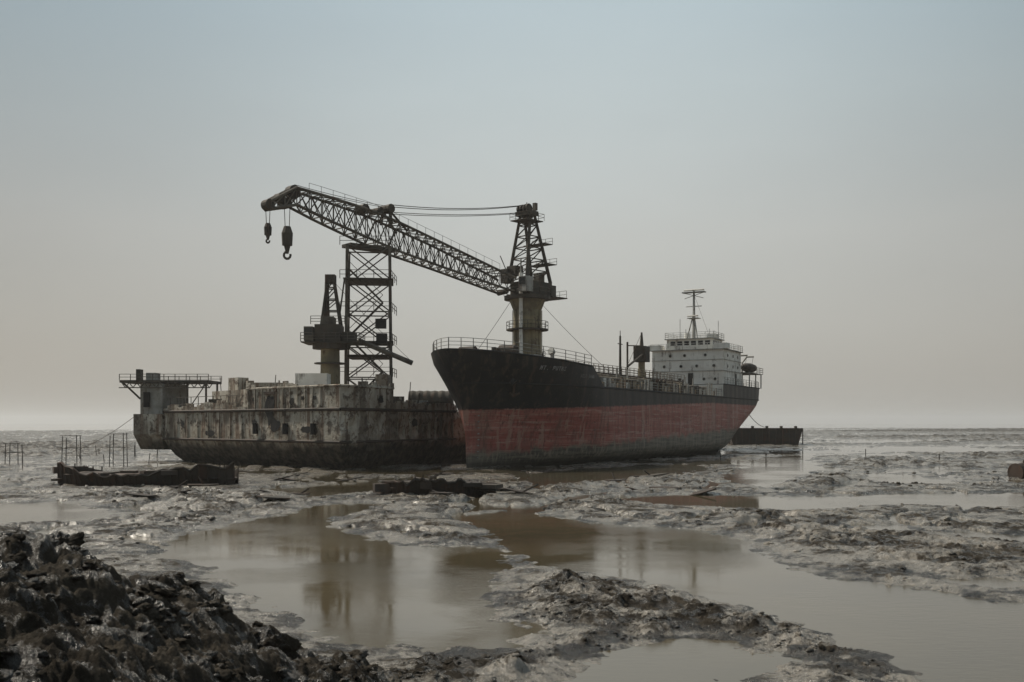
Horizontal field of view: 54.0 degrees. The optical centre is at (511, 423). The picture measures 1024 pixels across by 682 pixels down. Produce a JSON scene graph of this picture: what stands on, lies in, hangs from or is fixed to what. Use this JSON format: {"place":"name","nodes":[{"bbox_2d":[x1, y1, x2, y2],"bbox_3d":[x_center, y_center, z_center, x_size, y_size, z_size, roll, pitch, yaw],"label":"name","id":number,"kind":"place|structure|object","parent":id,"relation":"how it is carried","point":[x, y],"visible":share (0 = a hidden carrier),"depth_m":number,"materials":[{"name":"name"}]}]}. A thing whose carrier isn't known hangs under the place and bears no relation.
{"place":"outdoors","nodes":[
{"label":"outdoors","id":0,"kind":"place"},
{"bbox_2d":[0,427,1023,681],"bbox_3d":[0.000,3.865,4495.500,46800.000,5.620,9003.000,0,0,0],"label":"mudflat ground","id":1,"kind":"structure","parent":0,"point":[80,653],"depth_m":31.30,"materials":[{"name":"soil"}]},
{"bbox_2d":[51,461,239,485],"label":"scrapped boat hull","id":2,"kind":"object","parent":1,"relation":"on","point":[83,475],"visible":0.89,"depth_m":71.28,"materials":[{"name":"metal"}]},
{"bbox_2d":[124,470,715,498],"bbox_3d":[-5.729,4.155,72.085,38.085,1.136,29.920,0,0,0],"label":"scrap metal debris","id":3,"kind":"object","parent":1,"relation":"on","point":[699,492],"visible":0.77,"depth_m":63.61,"materials":[{"name":"metal"}]},
{"bbox_2d":[0,469,1023,681],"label":"mud clods","id":4,"kind":"object","parent":1,"relation":"on","point":[284,643],"visible":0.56,"depth_m":14.04,"materials":[{"name":"brown soil"}]},
{"bbox_2d":[0,424,1023,681],"bbox_3d":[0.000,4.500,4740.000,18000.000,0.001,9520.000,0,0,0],"label":"tidal water","id":5,"kind":"structure","parent":0,"point":[310,568],"depth_m":31.17,"materials":[{"name":"liquid"}]},
{"bbox_2d":[3,443,22,465],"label":"timber net frame","id":6,"kind":"object","parent":5,"relation":"in","point":[9,452],"visible":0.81,"depth_m":105.51,"materials":[{"name":"wood"}]},
{"bbox_2d":[61,435,81,465],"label":"timber net frame","id":7,"kind":"object","parent":5,"relation":"in","point":[76,447],"visible":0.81,"depth_m":105.43,"materials":[{"name":"wood"}]},
{"bbox_2d":[109,433,127,466],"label":"timber net frame","id":8,"kind":"object","parent":5,"relation":"in","point":[123,450],"visible":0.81,"depth_m":103.99,"materials":[{"name":"wood"}]},
{"bbox_2d":[65,183,605,468],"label":"derelict crane vessel","id":9,"kind":"object","parent":5,"relation":"in","point":[324,417],"visible":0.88,"depth_m":113.21,"materials":[{"name":"grey paint"}]},
{"bbox_2d":[373,475,502,496],"bbox_3d":[-4.625,3.988,62.469,8.029,1.467,4.012,0,0,-5],"label":"scrapped boat hull","id":10,"kind":"object","parent":5,"relation":"on","point":[422,485],"visible":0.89,"depth_m":60.97,"materials":[{"name":"metal"}]},
{"bbox_2d":[79,444,939,462],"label":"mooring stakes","id":11,"kind":"object","parent":5,"relation":"in","point":[157,454],"visible":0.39,"depth_m":128.41,"materials":[{"name":"brown wood"}]},
{"bbox_2d":[431,289,762,467],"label":"oil tanker ship","id":12,"kind":"object","parent":5,"relation":"on","point":[693,395],"visible":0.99,"depth_m":111.39,"materials":[{"name":"paint"}]},
{"bbox_2d":[728,426,802,444],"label":"steel pontoon barge","id":13,"kind":"object","parent":5,"relation":"on","point":[781,435],"visible":0.82,"depth_m":206.32},
{"bbox_2d":[1007,460,1023,478],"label":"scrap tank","id":14,"kind":"object","parent":5,"relation":"in","point":[1015,470],"visible":0.8,"depth_m":81.50,"materials":[{"name":"brown metal"}]},
{"bbox_2d":[0,0,1023,423],"label":"sky","id":15,"kind":"structure","parent":0,"point":[841,182],"materials":[{"name":"grey"}]}
]}

